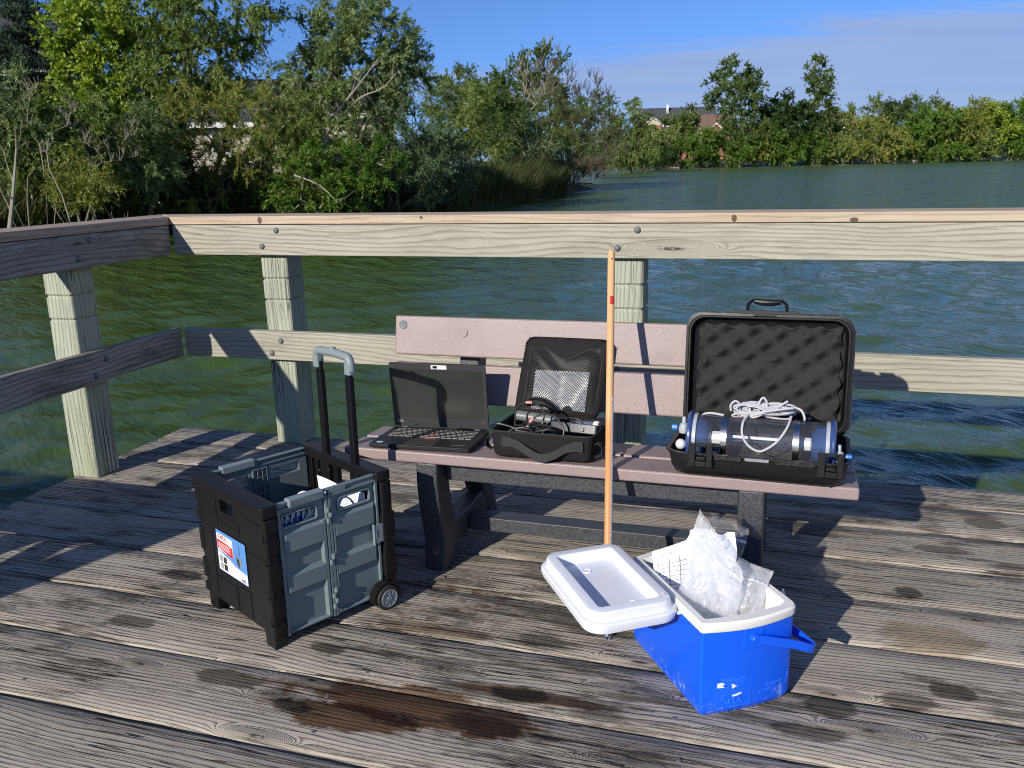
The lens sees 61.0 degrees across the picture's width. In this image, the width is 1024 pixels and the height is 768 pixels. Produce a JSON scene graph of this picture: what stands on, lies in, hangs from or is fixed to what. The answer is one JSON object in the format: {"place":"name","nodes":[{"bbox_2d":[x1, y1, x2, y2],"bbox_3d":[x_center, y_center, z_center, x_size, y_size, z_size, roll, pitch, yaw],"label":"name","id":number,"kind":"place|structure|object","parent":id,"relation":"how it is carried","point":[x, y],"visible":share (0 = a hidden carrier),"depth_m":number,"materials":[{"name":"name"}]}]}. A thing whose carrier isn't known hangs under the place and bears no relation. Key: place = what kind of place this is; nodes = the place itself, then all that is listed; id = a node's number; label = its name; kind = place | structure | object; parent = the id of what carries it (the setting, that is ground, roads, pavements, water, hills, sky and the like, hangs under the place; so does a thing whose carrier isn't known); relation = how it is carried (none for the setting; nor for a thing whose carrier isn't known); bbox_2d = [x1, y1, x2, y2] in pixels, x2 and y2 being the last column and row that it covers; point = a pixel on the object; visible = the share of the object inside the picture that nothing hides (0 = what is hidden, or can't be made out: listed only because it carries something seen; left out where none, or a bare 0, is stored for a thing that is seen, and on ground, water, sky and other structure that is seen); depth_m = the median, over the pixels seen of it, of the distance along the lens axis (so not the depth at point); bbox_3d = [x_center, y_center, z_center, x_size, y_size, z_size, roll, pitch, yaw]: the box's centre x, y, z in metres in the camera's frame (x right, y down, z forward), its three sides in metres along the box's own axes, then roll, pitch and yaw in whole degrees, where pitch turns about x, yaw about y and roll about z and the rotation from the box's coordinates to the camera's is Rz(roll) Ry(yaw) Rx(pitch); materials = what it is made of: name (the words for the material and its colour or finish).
{"place":"outdoors","nodes":[
{"label":"outdoors","id":0,"kind":"place"},
{"bbox_2d":[0,13,63,168],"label":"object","id":1,"kind":"structure","parent":0,"point":[4,21],"depth_m":54.49,"materials":[{"name":"plant"}]},
{"bbox_2d":[0,427,1023,767],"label":"pier deck","id":2,"kind":"structure","parent":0,"point":[124,643],"depth_m":2.43,"materials":[{"name":"grey wood"}]},
{"bbox_2d":[0,214,183,477],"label":"railing","id":3,"kind":"object","parent":2,"relation":"on","point":[85,365],"visible":1,"depth_m":3.77,"materials":[{"name":"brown wood"}]},
{"bbox_2d":[191,346,400,649],"bbox_3d":[-0.667,0.301,2.629,0.436,0.788,0.501,-15,19,-43],"label":"rolling crate","id":4,"kind":"object","parent":2,"relation":"on","point":[329,558],"visible":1,"depth_m":2.56,"materials":[{"name":"black plastic"}]},
{"bbox_2d":[276,491,314,535],"bbox_3d":[-0.633,0.393,2.524,0.175,0.165,0.130,-15,19,-42],"label":"packet","id":5,"kind":"object","parent":4,"relation":"in","point":[299,517],"visible":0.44,"depth_m":2.48,"materials":[{"name":"blue plastic"}]},
{"bbox_2d":[317,475,364,507],"bbox_3d":[-0.506,0.434,2.674,0.172,0.319,0.034,4,15,21],"label":"paper sheet","id":6,"kind":"object","parent":4,"relation":"in","point":[323,482],"visible":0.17,"depth_m":2.65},
{"bbox_2d":[162,207,1023,444],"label":"railing","id":7,"kind":"object","parent":2,"relation":"on","point":[287,342],"visible":0.88,"depth_m":3.63,"materials":[{"name":"brown wood"}]},
{"bbox_2d":[345,315,859,576],"bbox_3d":[0.291,0.204,2.898,1.582,0.797,0.594,3,15,17],"label":"bench","id":8,"kind":"object","parent":2,"relation":"on","point":[645,471],"visible":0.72,"depth_m":2.86,"materials":[{"name":"plastic"}]},
{"bbox_2d":[369,362,488,452],"bbox_3d":[-0.272,0.067,2.877,0.342,0.248,0.245,2,11,13],"label":"laptop","id":9,"kind":"object","parent":8,"relation":"on","point":[440,395],"visible":1,"depth_m":2.95,"materials":[{"name":"black plastic"}]},
{"bbox_2d":[485,337,606,462],"bbox_3d":[0.133,0.043,2.770,0.373,0.339,0.370,3,11,18],"label":"equipment bag","id":10,"kind":"object","parent":8,"relation":"on","point":[564,354],"visible":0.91,"depth_m":2.86,"materials":[{"name":"black fabric"}]},
{"bbox_2d":[490,422,517,430],"bbox_3d":[-0.018,0.145,2.720,0.109,0.033,0.049,3,15,17],"label":"cable","id":11,"kind":"object","parent":10,"relation":"attached to","point":[491,425],"visible":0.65,"depth_m":2.73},
{"bbox_2d":[514,401,544,428],"bbox_3d":[0.055,0.103,2.753,0.098,0.097,0.031,-1,14,3],"label":"cable","id":12,"kind":"object","parent":10,"relation":"in","point":[530,402],"visible":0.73,"depth_m":2.75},
{"bbox_2d":[509,420,561,434],"bbox_3d":[0.074,0.148,2.728,0.159,0.058,0.098,3,15,17],"label":"cable","id":13,"kind":"object","parent":10,"relation":"in","point":[545,429],"visible":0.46,"depth_m":2.71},
{"bbox_2d":[516,410,557,424],"bbox_3d":[0.079,0.110,2.821,0.141,0.040,0.033,4,15,22],"label":"probe","id":14,"kind":"object","parent":10,"relation":"in","point":[523,415],"visible":0.55,"depth_m":2.81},
{"bbox_2d":[525,397,558,412],"bbox_3d":[0.101,0.069,2.901,0.119,0.049,0.054,3,15,17],"label":"cable","id":15,"kind":"object","parent":10,"relation":"in","point":[544,402],"visible":0.84,"depth_m":2.88,"materials":[{"name":"black plastic"}]},
{"bbox_2d":[524,413,564,434],"bbox_3d":[0.097,0.129,2.702,0.136,0.078,0.023,2,15,13],"label":"cable","id":16,"kind":"object","parent":10,"relation":"in","point":[549,414],"visible":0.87,"depth_m":2.69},
{"bbox_2d":[531,370,589,411],"bbox_3d":[0.160,0.022,2.890,0.193,0.128,0.045,3,15,17],"label":"paper sheet","id":17,"kind":"object","parent":10,"relation":"in","point":[569,387],"visible":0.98,"depth_m":2.89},
{"bbox_2d":[551,421,600,434],"bbox_3d":[0.200,0.139,2.736,0.158,0.044,0.058,6,16,27],"label":"meter","id":18,"kind":"object","parent":10,"relation":"in","point":[579,428],"visible":0.81,"depth_m":2.71,"materials":[{"name":"grey plastic"}]},
{"bbox_2d":[570,421,600,425],"bbox_3d":[0.234,0.132,2.799,0.107,0.038,0.028,7,17,31],"label":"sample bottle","id":19,"kind":"object","parent":10,"relation":"in","point":[598,423],"visible":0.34,"depth_m":2.78,"materials":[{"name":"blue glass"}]},
{"bbox_2d":[666,299,854,486],"bbox_3d":[0.738,0.007,2.558,0.506,0.481,0.425,3,12,19],"label":"hard case","id":20,"kind":"object","parent":8,"relation":"on","point":[804,362],"visible":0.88,"depth_m":2.67,"materials":[{"name":"black plastic"}]},
{"bbox_2d":[672,410,851,463],"bbox_3d":[0.719,0.165,2.515,0.496,0.152,0.152,3,12,19],"label":"water sampler","id":21,"kind":"object","parent":20,"relation":"in","point":[696,428],"visible":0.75,"depth_m":2.51,"materials":[{"name":"clear plastic"}]},
{"bbox_2d":[700,397,805,452],"bbox_3d":[0.672,0.108,2.516,0.340,0.144,0.144,3,12,19],"label":"rope","id":22,"kind":"object","parent":21,"relation":"on","point":[755,409],"visible":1,"depth_m":2.50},
{"bbox_2d":[604,249,614,639],"bbox_3d":[0.291,0.153,2.593,0.023,1.050,0.569,0,14,7],"label":"measuring pole","id":23,"kind":"object","parent":2,"relation":"on","point":[608,507],"visible":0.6,"depth_m":2.60,"materials":[{"name":"brown wood"}]},
{"bbox_2d":[541,544,815,714],"bbox_3d":[0.413,0.627,2.281,0.564,0.274,0.507,-6,15,-16],"label":"cooler","id":24,"kind":"object","parent":2,"relation":"on","point":[706,665],"visible":0.85,"depth_m":2.13,"materials":[{"name":"blue plastic"}]},
{"bbox_2d":[652,540,692,605],"bbox_3d":[0.458,0.507,2.318,0.156,0.186,0.112,-2,14,-1],"label":"paper form","id":25,"kind":"object","parent":24,"relation":"in","point":[669,564],"visible":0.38,"depth_m":2.32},
{"bbox_2d":[676,578,719,618],"bbox_3d":[0.478,0.562,2.227,0.132,0.116,0.089,3,15,17],"label":"zip bag","id":26,"kind":"object","parent":24,"relation":"in","point":[714,601],"visible":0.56,"depth_m":2.22,"materials":[{"name":"white"}]},
{"bbox_2d":[678,509,742,615],"bbox_3d":[0.495,0.477,2.187,0.110,0.281,0.166,-15,19,-42],"label":"zip bag","id":27,"kind":"object","parent":24,"relation":"in","point":[733,562],"visible":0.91,"depth_m":2.19,"materials":[{"name":"white"}]},
{"bbox_2d":[685,528,736,595],"bbox_3d":[0.514,0.459,2.251,0.132,0.164,0.068,1,14,11],"label":"crumpled paper","id":28,"kind":"object","parent":27,"relation":"in","point":[704,566],"visible":0.9,"depth_m":2.25,"materials":[{"name":"paper"}]},
{"bbox_2d":[692,579,734,617],"bbox_3d":[0.528,0.560,2.247,0.125,0.104,0.083,3,15,17],"label":"crumpled paper","id":29,"kind":"object","parent":27,"relation":"in","point":[707,607],"visible":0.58,"depth_m":2.25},
{"bbox_2d":[728,585,748,614],"bbox_3d":[0.582,0.556,2.235,0.044,0.074,0.076,5,15,23],"label":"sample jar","id":30,"kind":"object","parent":24,"relation":"in","point":[738,604],"visible":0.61,"depth_m":2.22,"materials":[{"name":"white plastic"}]},
{"bbox_2d":[721,577,767,616],"bbox_3d":[0.591,0.534,2.190,0.093,0.145,0.132,8,17,33],"label":"zip bag","id":31,"kind":"object","parent":24,"relation":"in","point":[756,596],"visible":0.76,"depth_m":2.19,"materials":[{"name":"white"}]},
{"bbox_2d":[751,589,785,612],"bbox_3d":[0.660,0.572,2.219,0.094,0.080,0.073,3,15,17],"label":"crumpled paper","id":32,"kind":"object","parent":24,"relation":"in","point":[756,606],"visible":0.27,"depth_m":2.23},
{"bbox_2d":[0,160,1023,508],"bbox_3d":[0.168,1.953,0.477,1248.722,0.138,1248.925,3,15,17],"label":"water","id":33,"kind":"structure","parent":0,"point":[948,440],"depth_m":12.70,"materials":[{"name":"liquid"}]},
{"bbox_2d":[0,0,1023,161],"label":"sky","id":34,"kind":"structure","parent":0,"point":[658,52],"materials":[{"name":"blue"}]},
{"bbox_2d":[121,149,1022,233],"bbox_3d":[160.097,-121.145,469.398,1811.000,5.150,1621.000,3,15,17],"label":"ground","id":35,"kind":"structure","parent":0,"point":[584,186],"depth_m":243.58,"materials":[{"name":"plant"}]},
{"bbox_2d":[0,0,86,177],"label":"spruce tree","id":36,"kind":"object","parent":35,"relation":"on","point":[20,28],"visible":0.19,"depth_m":34.48,"materials":[{"name":"green plant"}]},
{"bbox_2d":[6,77,82,223],"bbox_3d":[-13.351,-5.899,25.128,2.089,5.730,1.153,-5,14,-12],"label":"dead shrub","id":37,"kind":"object","parent":35,"relation":"on","point":[75,107],"visible":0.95,"depth_m":24.67,"materials":[{"name":"plant"}]},
{"bbox_2d":[25,135,70,221],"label":"dead shrub","id":38,"kind":"object","parent":35,"relation":"on","point":[47,149],"visible":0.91,"depth_m":22.31,"materials":[{"name":"grey wood"}]},
{"bbox_2d":[0,55,100,239],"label":"willow shrub","id":39,"kind":"object","parent":35,"relation":"on","point":[8,120],"visible":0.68,"depth_m":24.80,"materials":[{"name":"green plant"}]},
{"bbox_2d":[0,78,145,222],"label":"willow shrub","id":40,"kind":"object","parent":35,"relation":"on","point":[99,122],"visible":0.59,"depth_m":25.51,"materials":[{"name":"green plant"}]},
{"bbox_2d":[37,147,130,221],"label":"willow shrub","id":41,"kind":"object","parent":35,"relation":"on","point":[76,183],"visible":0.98,"depth_m":23.38,"materials":[{"name":"green plant"}]},
{"bbox_2d":[33,0,135,183],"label":"spruce tree","id":42,"kind":"object","parent":35,"relation":"on","point":[76,76],"visible":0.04,"depth_m":38.81,"materials":[{"name":"green plant"}]},
{"bbox_2d":[27,0,182,143],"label":"maple tree","id":43,"kind":"object","parent":35,"relation":"on","point":[87,56],"visible":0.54,"depth_m":31.98,"materials":[{"name":"green plant"}]},
{"bbox_2d":[75,114,140,219],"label":"dead shrub","id":44,"kind":"object","parent":35,"relation":"on","point":[128,141],"visible":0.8,"depth_m":25.45,"materials":[{"name":"plant"}]},
{"bbox_2d":[78,92,190,218],"bbox_3d":[-12.227,-6.536,27.892,4.059,5.468,3.486,3,15,17],"label":"willow shrub","id":45,"kind":"object","parent":35,"relation":"on","point":[152,155],"visible":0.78,"depth_m":27.32,"materials":[{"name":"green plant"}]},
{"bbox_2d":[126,87,223,213],"bbox_3d":[-11.668,-7.662,29.874,3.095,4.877,2.951,3,15,17],"label":"willow shrub","id":46,"kind":"object","parent":35,"relation":"on","point":[189,163],"visible":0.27,"depth_m":29.72,"materials":[{"name":"green plant"}]},
{"bbox_2d":[104,87,285,173],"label":"house","id":47,"kind":"structure","parent":35,"relation":"on","point":[208,129],"depth_m":60.51,"materials":[{"name":"beige"}]},
{"bbox_2d":[111,0,301,172],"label":"willow tree","id":48,"kind":"object","parent":35,"relation":"on","point":[181,33],"visible":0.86,"depth_m":31.36,"materials":[{"name":"green plant"}]},
{"bbox_2d":[133,70,300,224],"bbox_3d":[-10.335,-8.039,30.279,5.884,5.457,5.132,3,15,17],"label":"willow shrub","id":49,"kind":"object","parent":35,"relation":"on","point":[227,99],"visible":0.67,"depth_m":29.69,"materials":[{"name":"green plant"}]},
{"bbox_2d":[1,159,502,241],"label":"undergrowth","id":50,"kind":"object","parent":35,"relation":"on","point":[112,199],"visible":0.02,"depth_m":28.61,"materials":[{"name":"green plant"}]},
{"bbox_2d":[0,154,578,242],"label":"reeds","id":51,"kind":"object","parent":35,"relation":"on","point":[524,180],"visible":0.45,"depth_m":37.28,"materials":[{"name":"plant"}]},
{"bbox_2d":[0,122,21,227],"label":"fallen limb","id":52,"kind":"object","parent":51,"relation":"in","point":[10,216],"visible":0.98,"depth_m":21.25,"materials":[{"name":"grey wood"}]},
{"bbox_2d":[212,78,371,224],"bbox_3d":[-7.740,-7.811,31.119,4.969,5.930,4.284,9,17,35],"label":"willow shrub","id":53,"kind":"object","parent":35,"relation":"on","point":[315,125],"visible":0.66,"depth_m":30.35,"materials":[{"name":"green plant"}]},
{"bbox_2d":[302,50,387,144],"bbox_3d":[-6.046,-9.995,30.946,3.925,3.351,0.742,2,14,12],"label":"fallen limb","id":54,"kind":"object","parent":53,"relation":"attached to","point":[345,101],"visible":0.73,"depth_m":30.47,"materials":[{"name":"grey wood"}]},
{"bbox_2d":[321,61,395,142],"bbox_3d":[-5.548,-9.955,30.828,3.174,3.149,1.421,3,15,17],"label":"fallen limb","id":55,"kind":"object","parent":53,"relation":"attached to","point":[344,113],"visible":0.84,"depth_m":30.76,"materials":[{"name":"grey wood"}]},
{"bbox_2d":[231,79,402,173],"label":"house","id":56,"kind":"structure","parent":35,"relation":"on","point":[359,121],"depth_m":66.34,"materials":[{"name":"beige"}]},
{"bbox_2d":[256,127,411,213],"bbox_3d":[-6.092,-6.341,30.242,5.523,5.132,3.865,-6,15,-17],"label":"willow shrub","id":57,"kind":"object","parent":35,"relation":"on","point":[360,178],"visible":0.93,"depth_m":29.50,"materials":[{"name":"green plant"}]},
{"bbox_2d":[294,169,352,201],"bbox_3d":[-6.379,-6.464,28.431,2.628,1.094,0.768,7,16,30],"label":"fallen limb","id":58,"kind":"object","parent":57,"relation":"attached to","point":[318,184],"visible":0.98,"depth_m":28.50,"materials":[{"name":"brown wood"}]},
{"bbox_2d":[255,0,442,212],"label":"willow tree","id":59,"kind":"object","parent":35,"relation":"on","point":[339,48],"visible":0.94,"depth_m":32.71,"materials":[{"name":"green plant"}]},
{"bbox_2d":[336,88,458,212],"bbox_3d":[-4.495,-8.481,33.676,4.705,5.929,4.176,-7,15,-20],"label":"willow shrub","id":60,"kind":"object","parent":35,"relation":"on","point":[423,139],"visible":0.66,"depth_m":33.29,"materials":[{"name":"green plant"}]},
{"bbox_2d":[385,132,484,211],"bbox_3d":[-3.365,-8.623,36.761,4.788,4.136,3.991,3,15,17],"label":"willow shrub","id":61,"kind":"object","parent":35,"relation":"on","point":[461,180],"visible":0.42,"depth_m":36.35,"materials":[{"name":"green plant"}]},
{"bbox_2d":[396,70,518,166],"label":"willow tree","id":62,"kind":"object","parent":35,"relation":"on","point":[438,112],"visible":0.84,"depth_m":49.08,"materials":[{"name":"green plant"}]},
{"bbox_2d":[433,60,531,162],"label":"willow tree","id":63,"kind":"object","parent":35,"relation":"on","point":[505,103],"visible":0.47,"depth_m":56.90,"materials":[{"name":"green plant"}]},
{"bbox_2d":[477,76,529,161],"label":"poplar tree","id":64,"kind":"object","parent":35,"relation":"on","point":[500,91],"visible":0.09,"depth_m":68.11,"materials":[{"name":"green plant"}]},
{"bbox_2d":[483,104,557,162],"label":"willow shrub","id":65,"kind":"object","parent":35,"relation":"on","point":[517,151],"visible":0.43,"depth_m":59.31,"materials":[{"name":"green plant"}]},
{"bbox_2d":[485,37,577,160],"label":"poplar tree","id":66,"kind":"object","parent":35,"relation":"on","point":[518,85],"visible":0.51,"depth_m":65.79,"materials":[{"name":"green plant"}]},
{"bbox_2d":[511,34,564,165],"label":"bare tree","id":67,"kind":"object","parent":35,"relation":"on","point":[543,83],"visible":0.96,"depth_m":57.86,"materials":[{"name":"plant"}]},
{"bbox_2d":[520,88,600,174],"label":"willow shrub","id":68,"kind":"object","parent":35,"relation":"on","point":[567,110],"visible":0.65,"depth_m":63.06,"materials":[{"name":"green plant"}]},
{"bbox_2d":[527,146,612,191],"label":"dead shrub","id":69,"kind":"object","parent":35,"relation":"on","point":[589,166],"visible":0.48,"depth_m":63.20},
{"bbox_2d":[531,56,630,190],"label":"willow tree","id":70,"kind":"object","parent":35,"relation":"on","point":[604,118],"visible":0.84,"depth_m":62.78,"materials":[{"name":"plant"}]},
{"bbox_2d":[546,88,620,179],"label":"willow tree","id":71,"kind":"object","parent":35,"relation":"on","point":[608,103],"visible":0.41,"depth_m":104.17,"materials":[{"name":"green plant"}]},
{"bbox_2d":[594,96,660,173],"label":"willow tree","id":72,"kind":"object","parent":35,"relation":"on","point":[641,130],"visible":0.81,"depth_m":160.94,"materials":[{"name":"green plant"}]},
{"bbox_2d":[625,136,662,170],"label":"willow shrub","id":73,"kind":"object","parent":35,"relation":"on","point":[655,146],"visible":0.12,"depth_m":204.84,"materials":[{"name":"green plant"}]},
{"bbox_2d":[646,140,680,169],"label":"willow shrub","id":74,"kind":"object","parent":35,"relation":"on","point":[668,154],"visible":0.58,"depth_m":219.58,"materials":[{"name":"green plant"}]},
{"bbox_2d":[647,110,685,169],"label":"willow tree","id":75,"kind":"object","parent":35,"relation":"on","point":[660,134],"visible":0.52,"depth_m":221.80,"materials":[{"name":"green plant"}]},
{"bbox_2d":[638,104,716,159],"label":"house","id":76,"kind":"structure","parent":35,"relation":"on","point":[660,112],"depth_m":270.99,"materials":[{"name":"grey brick"}]},
{"bbox_2d":[665,106,702,168],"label":"maple tree","id":77,"kind":"object","parent":35,"relation":"on","point":[692,119],"visible":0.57,"depth_m":222.62,"materials":[{"name":"green plant"}]},
{"bbox_2d":[666,125,731,168],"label":"willow shrub","id":78,"kind":"object","parent":35,"relation":"on","point":[700,151],"visible":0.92,"depth_m":219.09,"materials":[{"name":"green plant"}]},
{"bbox_2d":[690,114,728,159],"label":"townhouse","id":79,"kind":"structure","parent":35,"relation":"on","point":[708,119],"depth_m":266.64,"materials":[{"name":"pink brick"}]},
{"bbox_2d":[397,114,1023,161],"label":"treeline","id":80,"kind":"object","parent":35,"relation":"on","point":[478,152],"visible":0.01,"depth_m":301.73,"materials":[{"name":"green plant"}]},
{"bbox_2d":[685,53,776,167],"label":"poplar tree","id":81,"kind":"object","parent":35,"relation":"on","point":[739,85],"visible":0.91,"depth_m":220.16,"materials":[{"name":"green plant"}]},
{"bbox_2d":[708,134,764,167],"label":"willow shrub","id":82,"kind":"object","parent":35,"relation":"on","point":[742,154],"visible":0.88,"depth_m":219.33,"materials":[{"name":"green plant"}]},
{"bbox_2d":[745,124,775,166],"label":"willow shrub","id":83,"kind":"object","parent":35,"relation":"on","point":[763,159],"visible":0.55,"depth_m":221.83,"materials":[{"name":"green plant"}]},
{"bbox_2d":[757,120,807,166],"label":"willow shrub","id":84,"kind":"object","parent":35,"relation":"on","point":[775,158],"visible":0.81,"depth_m":222.11,"materials":[{"name":"green plant"}]},
{"bbox_2d":[751,86,832,165],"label":"maple tree","id":85,"kind":"object","parent":35,"relation":"on","point":[784,113],"visible":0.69,"depth_m":222.51,"materials":[{"name":"green plant"}]},
{"bbox_2d":[786,125,829,165],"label":"willow shrub","id":86,"kind":"object","parent":35,"relation":"on","point":[810,157],"visible":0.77,"depth_m":222.77,"materials":[{"name":"green plant"}]},
{"bbox_2d":[801,51,841,164],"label":"poplar tree","id":87,"kind":"object","parent":35,"relation":"on","point":[825,91],"visible":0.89,"depth_m":222.30,"materials":[{"name":"green plant"}]},
{"bbox_2d":[811,111,856,146],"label":"house","id":88,"kind":"structure","parent":35,"relation":"on","point":[846,119],"depth_m":272.07,"materials":[{"name":"beige"}]},
{"bbox_2d":[812,131,863,164],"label":"willow shrub","id":89,"kind":"object","parent":35,"relation":"on","point":[834,156],"visible":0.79,"depth_m":224.11,"materials":[{"name":"green plant"}]},
{"bbox_2d":[671,158,1023,168],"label":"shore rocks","id":90,"kind":"object","parent":35,"relation":"on","point":[865,162],"visible":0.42,"depth_m":243.76,"materials":[{"name":"stone"}]},
{"bbox_2d":[826,102,878,164],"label":"willow tree","id":91,"kind":"object","parent":35,"relation":"on","point":[840,129],"visible":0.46,"depth_m":226.26,"materials":[{"name":"green plant"}]},
{"bbox_2d":[857,91,889,156],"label":"birch tree","id":92,"kind":"object","parent":35,"relation":"on","point":[877,102],"visible":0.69,"depth_m":243.05,"materials":[{"name":"green plant"}]},
{"bbox_2d":[832,111,923,164],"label":"willow tree","id":93,"kind":"object","parent":35,"relation":"on","point":[885,134],"visible":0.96,"depth_m":221.33,"materials":[{"name":"green plant"}]},
{"bbox_2d":[878,96,903,143],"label":"maple tree","id":94,"kind":"object","parent":35,"relation":"on","point":[890,108],"visible":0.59,"depth_m":241.41,"materials":[{"name":"green plant"}]},
{"bbox_2d":[878,133,924,163],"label":"willow shrub","id":95,"kind":"object","parent":35,"relation":"on","point":[907,158],"visible":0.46,"depth_m":223.18,"materials":[{"name":"green plant"}]},
{"bbox_2d":[885,90,946,162],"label":"willow tree","id":96,"kind":"object","parent":35,"relation":"on","point":[906,107],"visible":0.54,"depth_m":232.32,"materials":[{"name":"green plant"}]},
{"bbox_2d":[893,100,968,162],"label":"maple tree","id":97,"kind":"object","parent":35,"relation":"on","point":[931,131],"visible":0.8,"depth_m":221.03,"materials":[{"name":"green plant"}]},
{"bbox_2d":[919,136,977,162],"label":"willow shrub","id":98,"kind":"object","parent":35,"relation":"on","point":[961,150],"visible":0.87,"depth_m":221.13,"materials":[{"name":"green plant"}]},
{"bbox_2d":[933,94,999,161],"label":"willow tree","id":99,"kind":"object","parent":35,"relation":"on","point":[972,121],"visible":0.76,"depth_m":220.70,"materials":[{"name":"green plant"}]},
{"bbox_2d":[955,131,1004,161],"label":"willow shrub","id":100,"kind":"object","parent":35,"relation":"on","point":[980,148],"visible":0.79,"depth_m":221.65,"materials":[{"name":"green plant"}]},
{"bbox_2d":[960,97,1023,160],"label":"maple tree","id":101,"kind":"object","parent":35,"relation":"on","point":[1010,128],"visible":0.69,"depth_m":220.57,"materials":[{"name":"green plant"}]},
{"bbox_2d":[972,131,1023,160],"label":"willow shrub","id":102,"kind":"object","parent":35,"relation":"on","point":[1018,141],"visible":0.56,"depth_m":222.46,"materials":[{"name":"green plant"}]},
{"bbox_2d":[991,96,1023,160],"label":"maple tree","id":103,"kind":"object","parent":35,"relation":"on","point":[1012,111],"visible":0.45,"depth_m":222.59,"materials":[{"name":"green plant"}]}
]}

